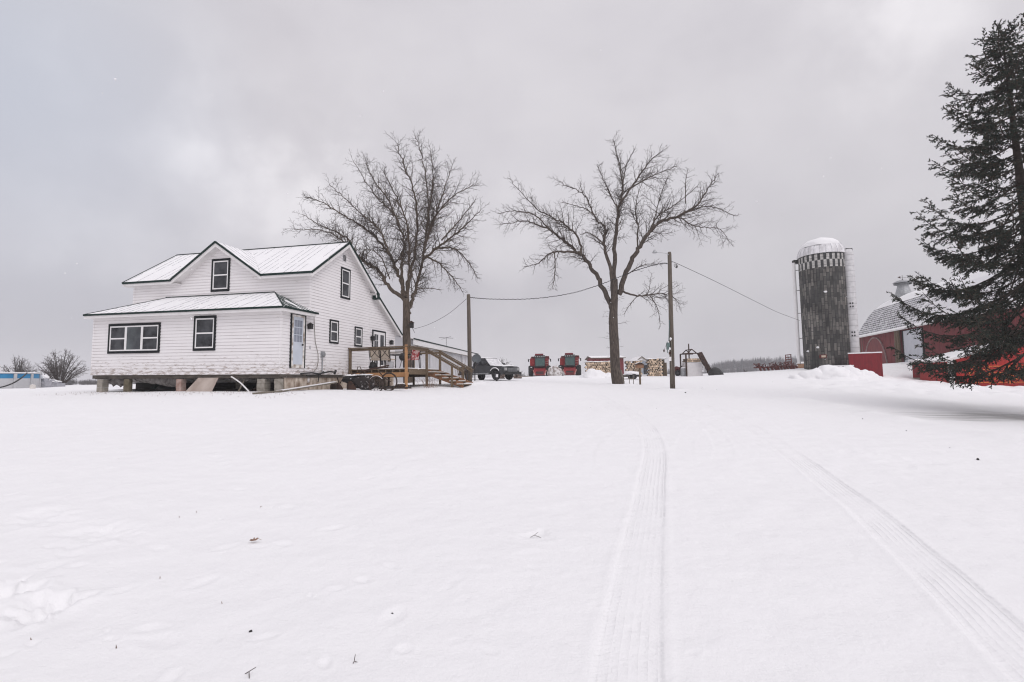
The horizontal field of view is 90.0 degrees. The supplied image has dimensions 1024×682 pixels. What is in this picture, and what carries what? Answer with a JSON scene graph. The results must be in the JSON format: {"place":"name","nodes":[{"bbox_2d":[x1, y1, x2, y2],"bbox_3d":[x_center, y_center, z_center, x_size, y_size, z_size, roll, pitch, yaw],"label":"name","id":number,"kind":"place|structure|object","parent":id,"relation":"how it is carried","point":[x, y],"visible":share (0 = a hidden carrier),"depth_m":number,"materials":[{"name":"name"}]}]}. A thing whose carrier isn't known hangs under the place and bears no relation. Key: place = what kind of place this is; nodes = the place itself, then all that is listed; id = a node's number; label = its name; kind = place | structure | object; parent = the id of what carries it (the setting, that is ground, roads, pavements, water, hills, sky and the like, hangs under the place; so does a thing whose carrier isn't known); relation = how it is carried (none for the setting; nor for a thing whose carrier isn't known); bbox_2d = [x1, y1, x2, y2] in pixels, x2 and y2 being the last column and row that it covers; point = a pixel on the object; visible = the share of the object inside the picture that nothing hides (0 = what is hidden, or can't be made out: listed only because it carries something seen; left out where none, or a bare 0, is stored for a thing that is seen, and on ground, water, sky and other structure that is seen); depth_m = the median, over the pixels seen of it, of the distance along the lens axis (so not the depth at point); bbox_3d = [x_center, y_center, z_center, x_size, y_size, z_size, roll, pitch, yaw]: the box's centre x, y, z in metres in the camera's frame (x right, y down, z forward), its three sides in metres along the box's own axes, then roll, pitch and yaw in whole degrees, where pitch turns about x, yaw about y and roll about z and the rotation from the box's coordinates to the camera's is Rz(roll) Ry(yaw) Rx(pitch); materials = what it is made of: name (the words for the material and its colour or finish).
{"place":"outdoors","nodes":[
{"label":"outdoors","id":0,"kind":"place"},
{"bbox_2d":[0,372,26,387],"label":"pool hose","id":1,"kind":"object","parent":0,"point":[15,381],"visible":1,"depth_m":38.89,"materials":[{"name":"black plastic"}]},
{"bbox_2d":[120,388,273,389],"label":"bare soil","id":2,"kind":"structure","parent":0,"point":[187,388],"depth_m":21.50,"materials":[{"name":"black soil"}]},
{"bbox_2d":[155,385,186,390],"bbox_3d":[-14.508,2.121,21.779,1.245,0.588,0.577,-1,-4,0],"label":"crawl space junk","id":3,"kind":"object","parent":2,"relation":"on","point":[161,388],"visible":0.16,"depth_m":21.58,"materials":[{"name":"black metal"}]},
{"bbox_2d":[5,45,985,408],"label":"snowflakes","id":4,"kind":"object","parent":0,"point":[583,217],"visible":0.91,"depth_m":9.20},
{"bbox_2d":[0,362,1023,681],"bbox_3d":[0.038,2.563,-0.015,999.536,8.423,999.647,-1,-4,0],"label":"snow ground","id":5,"kind":"structure","parent":0,"point":[764,526],"depth_m":4.98,"materials":[{"name":"white snow"}]},
{"bbox_2d":[1,355,34,371],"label":"round bare tree","id":6,"kind":"object","parent":5,"relation":"on","point":[17,369],"visible":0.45,"depth_m":71.69,"materials":[{"name":"grey plant"}]},
{"bbox_2d":[0,372,41,388],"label":"swimming pool","id":7,"kind":"structure","parent":5,"relation":"on","point":[28,379],"depth_m":40.83,"materials":[{"name":"grey plastic"}]},
{"bbox_2d":[41,375,51,387],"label":"tarp heap","id":8,"kind":"object","parent":5,"relation":"on","point":[45,382],"visible":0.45,"depth_m":43.72,"materials":[{"name":"white plastic"}]},
{"bbox_2d":[49,379,64,386],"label":"tarp heap","id":9,"kind":"object","parent":5,"relation":"on","point":[55,383],"visible":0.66,"depth_m":45.63,"materials":[{"name":"white snow"}]},
{"bbox_2d":[30,349,88,383],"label":"round bare tree","id":10,"kind":"object","parent":5,"relation":"on","point":[56,374],"visible":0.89,"depth_m":60.01,"materials":[{"name":"grey plant"}]},
{"bbox_2d":[65,378,135,384],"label":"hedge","id":11,"kind":"object","parent":5,"relation":"on","point":[84,382],"visible":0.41,"depth_m":150.92,"materials":[{"name":"grey wood"}]},
{"bbox_2d":[30,391,305,647],"bbox_3d":[-7.455,2.002,13.242,7.193,1.373,26.434,3,-6,-43],"label":"grass stubble","id":12,"kind":"object","parent":5,"relation":"in","point":[165,394],"depth_m":18.75,"materials":[{"name":"brown plant"}]},
{"bbox_2d":[185,378,217,391],"bbox_3d":[-12.300,1.762,20.231,1.478,0.620,0.241,-2,-4,15],"label":"plywood sheet","id":13,"kind":"object","parent":5,"relation":"on","point":[203,384],"visible":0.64,"depth_m":20.22,"materials":[{"name":"beige wood"}]},
{"bbox_2d":[231,376,249,391],"bbox_3d":[-10.402,1.657,19.621,1.224,0.652,0.091,-3,-5,31],"label":"drain pipe","id":14,"kind":"object","parent":5,"relation":"on","point":[240,383],"visible":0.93,"depth_m":19.62,"materials":[{"name":"white paint"}]},
{"bbox_2d":[83,241,402,391],"bbox_3d":[-12.191,-0.865,25.282,9.994,7.260,10.050,-1,-4,14],"label":"farmhouse","id":15,"kind":"object","parent":5,"relation":"on","point":[294,313],"visible":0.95,"depth_m":21.58,"materials":[{"name":"white wood"}]},
{"bbox_2d":[107,322,160,353],"bbox_3d":[-15.711,-0.114,21.273,2.710,1.250,0.055,-1,-4,14],"label":"window","id":16,"kind":"structure","parent":15,"relation":"in","point":[128,337],"depth_m":21.26,"materials":[{"name":"white paint"}]},
{"bbox_2d":[193,315,216,350],"bbox_3d":[-12.254,-0.313,20.416,1.060,1.400,0.055,-1,-4,14],"label":"window","id":17,"kind":"structure","parent":15,"relation":"in","point":[204,330],"depth_m":20.40,"materials":[{"name":"glass"}]},
{"bbox_2d":[210,258,230,291],"bbox_3d":[-12.799,-2.898,22.494,0.960,1.460,0.055,-1,-4,14],"label":"window","id":18,"kind":"structure","parent":15,"relation":"in","point":[220,269],"depth_m":22.48,"materials":[{"name":"glass"}]},
{"bbox_2d":[289,313,305,367],"bbox_3d":[-8.541,-0.010,20.480,0.120,2.180,0.920,-1,-4,14],"label":"entry door","id":19,"kind":"structure","parent":15,"relation":"in","point":[297,348],"depth_m":20.45,"materials":[{"name":"white paint"}]},
{"bbox_2d":[329,319,338,343],"bbox_3d":[-7.968,-0.417,22.926,0.055,1.060,0.680,-1,-4,14],"label":"window","id":20,"kind":"structure","parent":15,"relation":"in","point":[334,324],"depth_m":22.90,"materials":[{"name":"glass"}]},
{"bbox_2d":[340,267,350,299],"bbox_3d":[-7.774,-2.683,23.909,0.055,1.440,0.760,-1,-4,14],"label":"window","id":21,"kind":"structure","parent":15,"relation":"in","point":[345,273],"depth_m":23.89,"materials":[{"name":"grey glass"}]},
{"bbox_2d":[354,326,362,346],"bbox_3d":[-7.470,-0.206,24.900,0.055,0.960,0.670,-1,-4,14],"label":"window","id":22,"kind":"structure","parent":15,"relation":"in","point":[358,332],"depth_m":24.89,"materials":[{"name":"white paint"}]},
{"bbox_2d":[372,329,385,366],"bbox_3d":[-6.977,0.482,26.822,0.055,2.060,1.380,-1,-4,14],"label":"patio door","id":23,"kind":"structure","parent":15,"relation":"in","point":[380,336],"depth_m":26.86,"materials":[{"name":"white paint"}]},
{"bbox_2d":[252,390,282,393],"bbox_3d":[-8.893,1.862,18.641,0.100,0.122,1.055,-4,-6,39],"label":"board","id":24,"kind":"object","parent":5,"relation":"on","point":[267,392],"visible":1,"depth_m":18.60,"materials":[{"name":"grey wood"}]},
{"bbox_2d":[282,381,336,391],"bbox_3d":[-8.204,1.833,20.640,0.220,0.378,3.359,-2,-4,17],"label":"plank","id":25,"kind":"object","parent":5,"relation":"on","point":[307,386],"visible":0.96,"depth_m":20.53,"materials":[{"name":"grey wood"}]},
{"bbox_2d":[330,365,411,390],"bbox_3d":[-6.192,1.656,22.267,3.667,1.192,0.813,-2,-4,14],"label":"old plough","id":26,"kind":"object","parent":5,"relation":"on","point":[361,381],"visible":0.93,"depth_m":22.22,"materials":[{"name":"black metal"}]},
{"bbox_2d":[281,129,489,382],"bbox_3d":[-7.995,-6.559,31.474,11.503,18.530,10.312,1,-5,-23],"label":"bare tree","id":27,"kind":"object","parent":5,"relation":"on","point":[404,295],"visible":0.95,"depth_m":31.22,"materials":[{"name":"brown plant"}]},
{"bbox_2d":[408,321,414,332],"bbox_3d":[-5.957,-0.831,30.253,0.460,0.726,0.280,-1,-4,0],"label":"hanging lantern","id":28,"kind":"object","parent":27,"relation":"hanging from","point":[411,324],"visible":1,"depth_m":30.16,"materials":[{"name":"black metal"}]},
{"bbox_2d":[348,344,473,387],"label":"wooden deck","id":29,"kind":"structure","parent":5,"relation":"on","point":[406,372],"depth_m":24.88,"materials":[{"name":"brown weathered wood"}]},
{"bbox_2d":[369,362,377,368],"bbox_3d":[-6.576,1.164,24.218,0.418,0.364,0.382,-3,-5,21],"label":"dark bag","id":30,"kind":"object","parent":29,"relation":"on","point":[373,365],"visible":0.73,"depth_m":24.10,"materials":[{"name":"black plastic"}]},
{"bbox_2d":[369,346,384,365],"bbox_3d":[-6.453,0.800,24.441,0.636,1.047,0.671,-2,-4,11],"label":"patio chair","id":31,"kind":"object","parent":29,"relation":"on","point":[374,355],"visible":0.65,"depth_m":24.25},
{"bbox_2d":[380,346,395,367],"bbox_3d":[-5.924,0.785,24.350,0.636,1.047,0.671,-2,-4,17],"label":"patio chair","id":32,"kind":"object","parent":29,"relation":"on","point":[384,354],"visible":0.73,"depth_m":24.17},
{"bbox_2d":[388,362,393,367],"bbox_3d":[-5.688,1.127,24.042,0.330,0.309,0.330,-1,-4,0],"label":"bucket","id":33,"kind":"object","parent":29,"relation":"on","point":[391,364],"visible":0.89,"depth_m":23.91,"materials":[{"name":"grey plastic"}]},
{"bbox_2d":[399,353,408,367],"bbox_3d":[-5.176,0.938,24.546,0.482,0.754,0.460,-2,-4,14],"label":"grill","id":34,"kind":"object","parent":29,"relation":"on","point":[401,356],"visible":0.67,"depth_m":24.39,"materials":[{"name":"black metal"}]},
{"bbox_2d":[387,353,421,367],"bbox_3d":[-5.302,0.997,25.194,1.500,0.731,0.900,-2,-4,14],"label":"patio table","id":35,"kind":"object","parent":29,"relation":"on","point":[408,355],"visible":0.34,"depth_m":25.11,"materials":[{"name":"black metal"}]},
{"bbox_2d":[403,346,420,367],"bbox_3d":[-4.804,0.794,24.703,0.671,1.047,0.636,-4,-6,39],"label":"patio chair","id":36,"kind":"object","parent":29,"relation":"on","point":[415,354],"visible":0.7,"depth_m":24.59,"materials":[{"name":"red fabric"}]},
{"bbox_2d":[410,376,443,387],"bbox_3d":[-3.892,1.979,24.415,1.524,0.706,1.362,2,-5,-33],"label":"dry plant","id":37,"kind":"object","parent":5,"relation":"on","point":[428,383],"visible":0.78,"depth_m":24.50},
{"bbox_2d":[394,336,477,382],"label":"white shed","id":38,"kind":"structure","parent":5,"relation":"on","point":[460,355],"depth_m":41.40,"materials":[{"name":"metal"}]},
{"bbox_2d":[467,294,471,381],"bbox_3d":[-2.249,-0.040,27.081,0.248,4.912,0.230,-1,-4,0],"label":"utility pole","id":39,"kind":"object","parent":5,"relation":"on","point":[469,351],"visible":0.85,"depth_m":27.02,"materials":[{"name":"brown wood"}]},
{"bbox_2d":[470,263,667,299],"bbox_3d":[3.050,-3.183,28.128,10.569,1.769,1.672,-1,-4,0],"label":"overhead wire","id":40,"kind":"object","parent":39,"relation":"attached to","point":[574,292],"visible":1,"depth_m":28.37,"materials":[{"name":"black metal"}]},
{"bbox_2d":[472,354,480,380],"bbox_3d":[-2.109,1.591,29.358,0.514,1.702,0.618,-3,-5,31],"label":"satellite dish","id":41,"kind":"object","parent":5,"relation":"on","point":[476,358],"visible":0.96,"depth_m":29.56,"materials":[{"name":"black metal"}]},
{"bbox_2d":[458,357,520,379],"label":"pickup truck","id":42,"kind":"object","parent":5,"relation":"on","point":[493,367],"visible":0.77,"depth_m":43.42,"materials":[{"name":"grey paint"}]},
{"bbox_2d":[499,374,521,378],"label":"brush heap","id":43,"kind":"object","parent":5,"relation":"on","point":[514,376],"visible":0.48,"depth_m":49.79,"materials":[{"name":"white snow"}]},
{"bbox_2d":[528,353,550,376],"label":"combine harvester","id":44,"kind":"object","parent":5,"relation":"on","point":[539,365],"visible":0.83,"depth_m":71.64,"materials":[{"name":"red paint"}]},
{"bbox_2d":[547,366,562,375],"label":"snowy boulder","id":45,"kind":"object","parent":5,"relation":"on","point":[555,371],"visible":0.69,"depth_m":67.28,"materials":[{"name":"white snow"}]},
{"bbox_2d":[558,353,580,375],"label":"combine harvester","id":46,"kind":"object","parent":5,"relation":"on","point":[569,364],"visible":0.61,"depth_m":71.62,"materials":[{"name":"red paint"}]},
{"bbox_2d":[579,368,610,377],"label":"snow heap","id":47,"kind":"object","parent":5,"relation":"on","point":[591,373],"visible":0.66,"depth_m":51.12,"materials":[{"name":"white snow"}]},
{"bbox_2d":[585,356,625,373],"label":"red shed","id":48,"kind":"structure","parent":5,"relation":"on","point":[597,358],"depth_m":83.99,"materials":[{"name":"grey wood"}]},
{"bbox_2d":[491,131,741,383],"bbox_3d":[7.112,-6.565,34.491,17.408,19.199,8.013,-1,-4,0],"label":"bare tree","id":49,"kind":"object","parent":5,"relation":"on","point":[616,375],"visible":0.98,"depth_m":33.90,"materials":[{"name":"grey plant"}]},
{"bbox_2d":[623,371,641,378],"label":"picnic table","id":50,"kind":"object","parent":5,"relation":"on","point":[632,373],"visible":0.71,"depth_m":46.48,"materials":[{"name":"black metal"}]},
{"bbox_2d":[628,356,647,374],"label":"cabin","id":51,"kind":"object","parent":5,"relation":"on","point":[643,370],"visible":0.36,"depth_m":73.90,"materials":[{"name":"grey wood"}]},
{"bbox_2d":[634,362,643,384],"bbox_3d":[8.960,2.361,35.914,0.660,1.790,0.440,-1,-4,0],"label":"bird feeder","id":52,"kind":"object","parent":5,"relation":"on","point":[639,365],"visible":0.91,"depth_m":35.79,"materials":[{"name":"brown wood"}]},
{"bbox_2d":[652,250,674,388],"bbox_3d":[8.077,-1.060,27.084,1.014,7.712,0.395,-1,-4,0],"label":"utility pole","id":53,"kind":"object","parent":5,"relation":"on","point":[670,346],"visible":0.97,"depth_m":27.03,"materials":[{"name":"brown wood"}]},
{"bbox_2d":[672,261,797,319],"bbox_3d":[16.972,-3.046,36.335,0.316,1.416,24.659,-5,-6,42],"label":"overhead wire","id":54,"kind":"object","parent":53,"relation":"attached to","point":[731,289],"visible":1,"depth_m":32.99,"materials":[{"name":"black metal"}]},
{"bbox_2d":[662,359,666,375],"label":"bark slab stack","id":55,"kind":"object","parent":5,"relation":"on","point":[664,369],"visible":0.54,"depth_m":56.51,"materials":[{"name":"brown wood"}]},
{"bbox_2d":[675,366,680,375],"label":"rusty machine","id":56,"kind":"object","parent":5,"relation":"on","point":[677,371],"visible":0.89,"depth_m":56.44,"materials":[{"name":"red metal"}]},
{"bbox_2d":[680,367,685,375],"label":"fuel drum","id":57,"kind":"object","parent":5,"relation":"on","point":[683,371],"visible":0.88,"depth_m":55.14,"materials":[{"name":"metal"}]},
{"bbox_2d":[680,344,710,375],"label":"firewood elevator","id":58,"kind":"object","parent":5,"relation":"on","point":[694,369],"visible":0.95,"depth_m":54.88,"materials":[{"name":"metal"}]},
{"bbox_2d":[708,367,723,374],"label":"tarp mound","id":59,"kind":"object","parent":5,"relation":"on","point":[715,371],"visible":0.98,"depth_m":53.41,"materials":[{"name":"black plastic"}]},
{"bbox_2d":[753,363,777,370],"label":"spring harrow","id":60,"kind":"object","parent":5,"relation":"on","point":[763,367],"visible":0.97,"depth_m":58.86,"materials":[{"name":"red metal"}]},
{"bbox_2d":[769,362,797,369],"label":"disc harrow","id":61,"kind":"object","parent":5,"relation":"on","point":[787,366],"visible":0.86,"depth_m":59.40,"materials":[{"name":"red metal"}]},
{"bbox_2d":[785,354,792,368],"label":"tine frame","id":62,"kind":"object","parent":5,"relation":"on","point":[788,359],"visible":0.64,"depth_m":60.94,"materials":[{"name":"red metal"}]},
{"bbox_2d":[796,362,803,367],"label":"round tank","id":63,"kind":"object","parent":5,"relation":"on","point":[801,365],"visible":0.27,"depth_m":55.62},
{"bbox_2d":[792,237,859,369],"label":"silo","id":64,"kind":"object","parent":5,"relation":"on","point":[829,314],"visible":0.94,"depth_m":46.77,"materials":[{"name":"concrete"}]},
{"bbox_2d":[788,365,881,379],"bbox_3d":[25.761,2.547,40.070,8.356,1.418,3.817,0,-4,-9],"label":"snow heap","id":65,"kind":"object","parent":5,"relation":"on","point":[830,372],"visible":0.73,"depth_m":39.39,"materials":[{"name":"white snow"}]},
{"bbox_2d":[848,352,882,376],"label":"red wagon box","id":66,"kind":"object","parent":5,"relation":"on","point":[870,361],"visible":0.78,"depth_m":43.59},
{"bbox_2d":[908,358,921,379],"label":"red shed","id":67,"kind":"structure","parent":5,"relation":"on","point":[915,375],"depth_m":44.56,"materials":[{"name":"wood"}]},
{"bbox_2d":[859,259,1023,363],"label":"red barn","id":68,"kind":"structure","parent":5,"relation":"on","point":[883,328],"depth_m":57.14,"materials":[{"name":"red painted wood boards"},{"name":"snow-dusted shingle"},{"name":"snow"}]},
{"bbox_2d":[894,331,904,361],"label":"dark doorway","id":69,"kind":"structure","parent":68,"relation":"in","point":[902,331],"depth_m":57.23,"materials":[{"name":"wood"}]},
{"bbox_2d":[903,328,922,361],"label":"sliding door","id":70,"kind":"structure","parent":68,"relation":"in","point":[909,341],"depth_m":55.08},
{"bbox_2d":[886,13,1023,390],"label":"spruce tree","id":71,"kind":"object","parent":5,"relation":"on","point":[1012,336],"visible":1,"depth_m":18.56,"materials":[{"name":"green plant"}]},
{"bbox_2d":[919,344,1023,385],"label":"cattle shed","id":72,"kind":"structure","parent":5,"relation":"on","point":[952,356],"depth_m":37.57,"materials":[{"name":"red paint"}]},
{"bbox_2d":[969,365,1023,383],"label":"farm gate","id":73,"kind":"structure","parent":5,"relation":"on","point":[994,379],"depth_m":36.52,"materials":[{"name":"red metal"}]},
{"bbox_2d":[0,0,1023,384],"label":"sky","id":74,"kind":"structure","parent":0,"point":[537,69],"materials":[{"name":"grey"}]},
{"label":"far hill","id":75,"kind":"structure","parent":0,"visible":0},
{"bbox_2d":[667,355,803,373],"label":"wood","id":76,"kind":"object","parent":75,"relation":"on","point":[729,364],"visible":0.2,"depth_m":399.53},
{"bbox_2d":[703,363,795,373],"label":"wood","id":77,"kind":"object","parent":75,"relation":"on","point":[745,368],"visible":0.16,"depth_m":355.02,"materials":[{"name":"brown wood"}]},
{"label":"log","id":78,"kind":"object","parent":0,"visible":0},
{"bbox_2d":[583,361,609,362],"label":"stack snow","id":79,"kind":"structure","parent":78,"relation":"on","point":[594,361],"depth_m":58.27,"materials":[{"name":"white snow"}]}
]}

